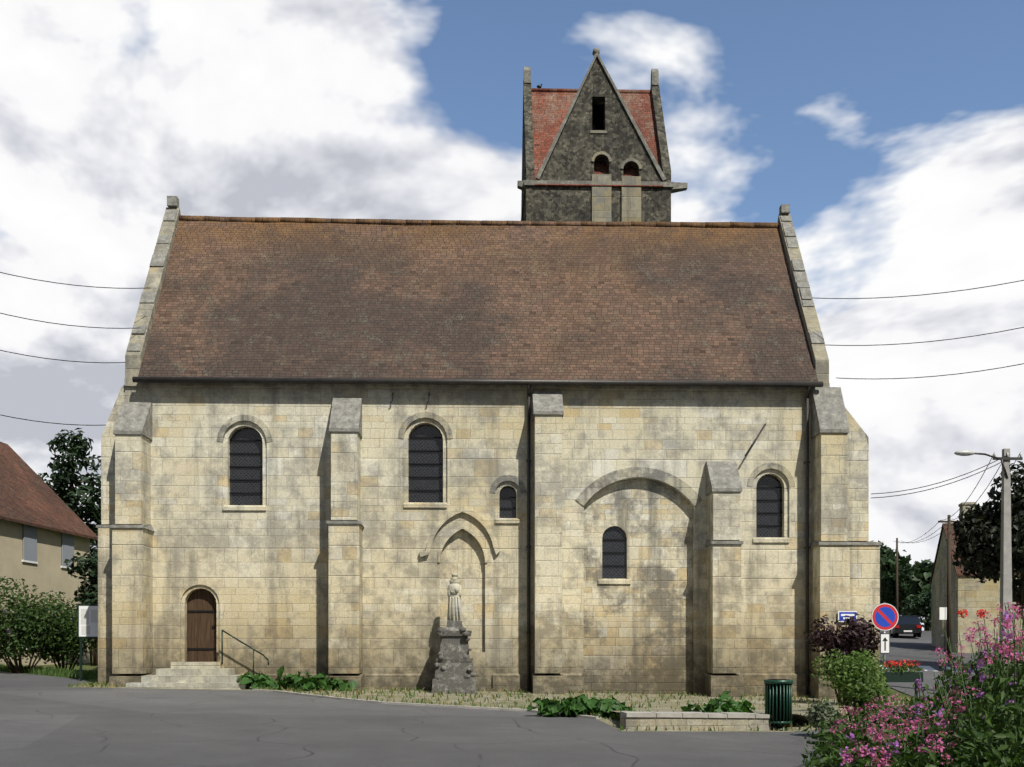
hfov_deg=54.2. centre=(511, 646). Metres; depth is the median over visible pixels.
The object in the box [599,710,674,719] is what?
weeds
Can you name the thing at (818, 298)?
overhead wires
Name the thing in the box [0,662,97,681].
verge grass
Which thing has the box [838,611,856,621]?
street name plate
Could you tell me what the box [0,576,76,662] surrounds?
lilac shrub leaves
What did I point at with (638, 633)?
church blind arch panel
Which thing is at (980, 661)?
purple flower blooms
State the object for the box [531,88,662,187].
tower roof
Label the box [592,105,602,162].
dark tower belfry
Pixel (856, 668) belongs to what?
green bush
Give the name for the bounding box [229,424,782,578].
church windows
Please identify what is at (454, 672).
statue on pedestal
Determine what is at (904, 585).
tree crown
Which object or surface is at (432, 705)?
verge kerb
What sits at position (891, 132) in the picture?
sky
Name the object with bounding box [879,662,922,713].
flower trough
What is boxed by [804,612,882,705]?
purple hazel shrub
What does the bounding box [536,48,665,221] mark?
tower gable trims
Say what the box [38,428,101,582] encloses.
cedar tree
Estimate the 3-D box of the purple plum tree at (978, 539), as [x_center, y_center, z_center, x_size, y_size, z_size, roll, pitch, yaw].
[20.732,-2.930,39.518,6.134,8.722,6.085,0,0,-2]
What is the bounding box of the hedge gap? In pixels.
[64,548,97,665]
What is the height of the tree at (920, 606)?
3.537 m
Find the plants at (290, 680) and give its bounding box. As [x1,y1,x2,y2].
[237,665,357,690]
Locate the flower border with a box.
[801,603,1023,766]
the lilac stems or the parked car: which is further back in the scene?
the parked car
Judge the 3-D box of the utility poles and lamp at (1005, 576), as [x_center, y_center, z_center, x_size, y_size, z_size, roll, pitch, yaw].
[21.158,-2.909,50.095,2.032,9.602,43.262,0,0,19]
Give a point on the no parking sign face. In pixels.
(885, 616)
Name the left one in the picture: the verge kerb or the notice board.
the notice board
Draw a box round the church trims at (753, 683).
[124,378,829,696]
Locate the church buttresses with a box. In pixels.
[96,385,881,698]
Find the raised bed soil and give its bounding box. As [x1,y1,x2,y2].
[614,707,838,713]
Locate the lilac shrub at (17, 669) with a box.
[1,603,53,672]
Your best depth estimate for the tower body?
35.94 m
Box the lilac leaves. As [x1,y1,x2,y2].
[25,598,97,666]
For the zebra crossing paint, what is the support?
on the road
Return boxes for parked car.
[889,616,921,636]
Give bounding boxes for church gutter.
[132,377,822,694]
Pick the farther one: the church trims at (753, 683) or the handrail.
the church trims at (753, 683)
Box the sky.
[0,0,1023,630]
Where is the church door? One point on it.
(201, 625)
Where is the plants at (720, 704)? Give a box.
[680,691,755,712]
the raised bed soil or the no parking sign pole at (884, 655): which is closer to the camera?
the raised bed soil
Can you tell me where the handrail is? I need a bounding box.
[221,630,268,673]
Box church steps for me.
[126,662,250,689]
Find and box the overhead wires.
[0,272,1023,542]
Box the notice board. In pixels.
[78,604,97,680]
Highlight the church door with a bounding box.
[187,589,215,661]
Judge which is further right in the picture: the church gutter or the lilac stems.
the church gutter
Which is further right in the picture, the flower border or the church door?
the flower border
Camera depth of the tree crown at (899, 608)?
208.09 m
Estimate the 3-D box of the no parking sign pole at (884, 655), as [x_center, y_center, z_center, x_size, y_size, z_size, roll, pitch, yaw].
[9.419,0.258,25.290,0.700,2.752,0.070,0,0,-2]
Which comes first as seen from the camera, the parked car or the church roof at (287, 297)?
the church roof at (287, 297)
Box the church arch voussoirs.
[217,411,794,506]
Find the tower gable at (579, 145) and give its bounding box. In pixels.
[540,58,661,181]
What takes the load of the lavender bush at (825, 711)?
on the asphalt square
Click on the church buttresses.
(845, 563)
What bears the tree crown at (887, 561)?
on the terrain at (88, 666)
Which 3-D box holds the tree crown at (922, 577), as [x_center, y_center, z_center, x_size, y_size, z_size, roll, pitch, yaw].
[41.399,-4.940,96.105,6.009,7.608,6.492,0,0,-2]
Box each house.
[0,442,97,665]
[930,502,1022,652]
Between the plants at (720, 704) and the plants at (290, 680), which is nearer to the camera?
the plants at (720, 704)
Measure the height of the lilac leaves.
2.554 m
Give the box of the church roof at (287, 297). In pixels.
[138,215,817,380]
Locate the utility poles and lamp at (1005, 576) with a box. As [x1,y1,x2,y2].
[896,449,1022,692]
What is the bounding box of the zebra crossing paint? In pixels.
[881,665,979,671]
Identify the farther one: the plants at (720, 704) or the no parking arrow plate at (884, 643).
the no parking arrow plate at (884, 643)
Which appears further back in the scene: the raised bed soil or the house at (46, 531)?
the house at (46, 531)
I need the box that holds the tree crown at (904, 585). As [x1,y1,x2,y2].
[880,562,921,615]
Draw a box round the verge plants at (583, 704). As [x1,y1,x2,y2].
[527,694,632,716]
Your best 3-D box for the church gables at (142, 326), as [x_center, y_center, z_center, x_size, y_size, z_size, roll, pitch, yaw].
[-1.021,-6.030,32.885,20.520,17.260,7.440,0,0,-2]
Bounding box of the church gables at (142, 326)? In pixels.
[125,196,828,401]
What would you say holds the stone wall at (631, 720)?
on the terrain at (88, 666)
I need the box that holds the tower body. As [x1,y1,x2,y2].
[517,67,687,221]
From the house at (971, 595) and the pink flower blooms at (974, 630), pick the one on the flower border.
the pink flower blooms at (974, 630)
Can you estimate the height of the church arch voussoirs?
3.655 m
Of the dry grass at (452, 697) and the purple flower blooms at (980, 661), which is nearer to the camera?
the purple flower blooms at (980, 661)
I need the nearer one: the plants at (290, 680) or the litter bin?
the litter bin
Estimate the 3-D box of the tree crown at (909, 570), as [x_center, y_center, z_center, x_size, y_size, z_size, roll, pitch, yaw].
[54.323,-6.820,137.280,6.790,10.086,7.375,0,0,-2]
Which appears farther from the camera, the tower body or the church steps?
the tower body
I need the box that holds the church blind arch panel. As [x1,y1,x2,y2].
[584,479,692,694]
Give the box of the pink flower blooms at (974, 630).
[829,602,1023,766]
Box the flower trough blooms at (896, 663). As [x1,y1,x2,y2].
[884,659,919,666]
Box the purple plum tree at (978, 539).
[952,461,1023,643]
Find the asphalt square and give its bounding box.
[0,671,975,766]
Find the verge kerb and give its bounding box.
[252,689,600,718]
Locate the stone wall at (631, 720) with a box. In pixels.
[620,711,770,729]
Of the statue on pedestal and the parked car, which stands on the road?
the parked car
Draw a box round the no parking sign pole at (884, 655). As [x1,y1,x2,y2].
[871,603,898,670]
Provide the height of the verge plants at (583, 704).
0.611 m
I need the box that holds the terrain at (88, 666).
[3,644,914,731]
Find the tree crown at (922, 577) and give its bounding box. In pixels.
[909,559,933,600]
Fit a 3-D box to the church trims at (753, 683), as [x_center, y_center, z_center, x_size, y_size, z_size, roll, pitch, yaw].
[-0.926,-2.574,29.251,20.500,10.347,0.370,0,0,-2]
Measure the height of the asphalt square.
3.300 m
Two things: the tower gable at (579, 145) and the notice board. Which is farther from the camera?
the tower gable at (579, 145)
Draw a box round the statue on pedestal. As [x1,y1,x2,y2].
[432,573,476,693]
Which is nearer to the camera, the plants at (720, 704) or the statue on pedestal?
the plants at (720, 704)
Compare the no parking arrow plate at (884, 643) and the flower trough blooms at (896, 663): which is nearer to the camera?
the flower trough blooms at (896, 663)
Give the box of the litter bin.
[764,679,792,730]
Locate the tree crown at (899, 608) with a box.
[895,604,902,615]
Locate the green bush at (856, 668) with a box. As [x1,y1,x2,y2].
[811,647,890,723]
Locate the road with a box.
[880,630,1021,700]
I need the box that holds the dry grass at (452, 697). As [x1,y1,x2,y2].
[69,681,933,731]
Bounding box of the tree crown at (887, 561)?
[873,540,911,600]
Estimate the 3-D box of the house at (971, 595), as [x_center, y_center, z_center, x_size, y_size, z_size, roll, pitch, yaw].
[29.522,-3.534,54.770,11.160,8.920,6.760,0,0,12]
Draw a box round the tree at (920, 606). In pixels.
[900,589,930,630]
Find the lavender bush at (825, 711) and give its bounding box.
[806,700,838,736]
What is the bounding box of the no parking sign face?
[872,603,898,630]
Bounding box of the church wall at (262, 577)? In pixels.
[141,387,811,694]
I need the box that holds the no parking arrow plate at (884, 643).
[880,633,889,653]
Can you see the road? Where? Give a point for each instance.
(908, 647)
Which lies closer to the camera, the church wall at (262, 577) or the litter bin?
the litter bin
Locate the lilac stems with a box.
[52,639,88,670]
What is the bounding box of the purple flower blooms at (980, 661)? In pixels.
[839,611,1019,765]
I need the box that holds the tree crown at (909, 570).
[898,561,919,612]

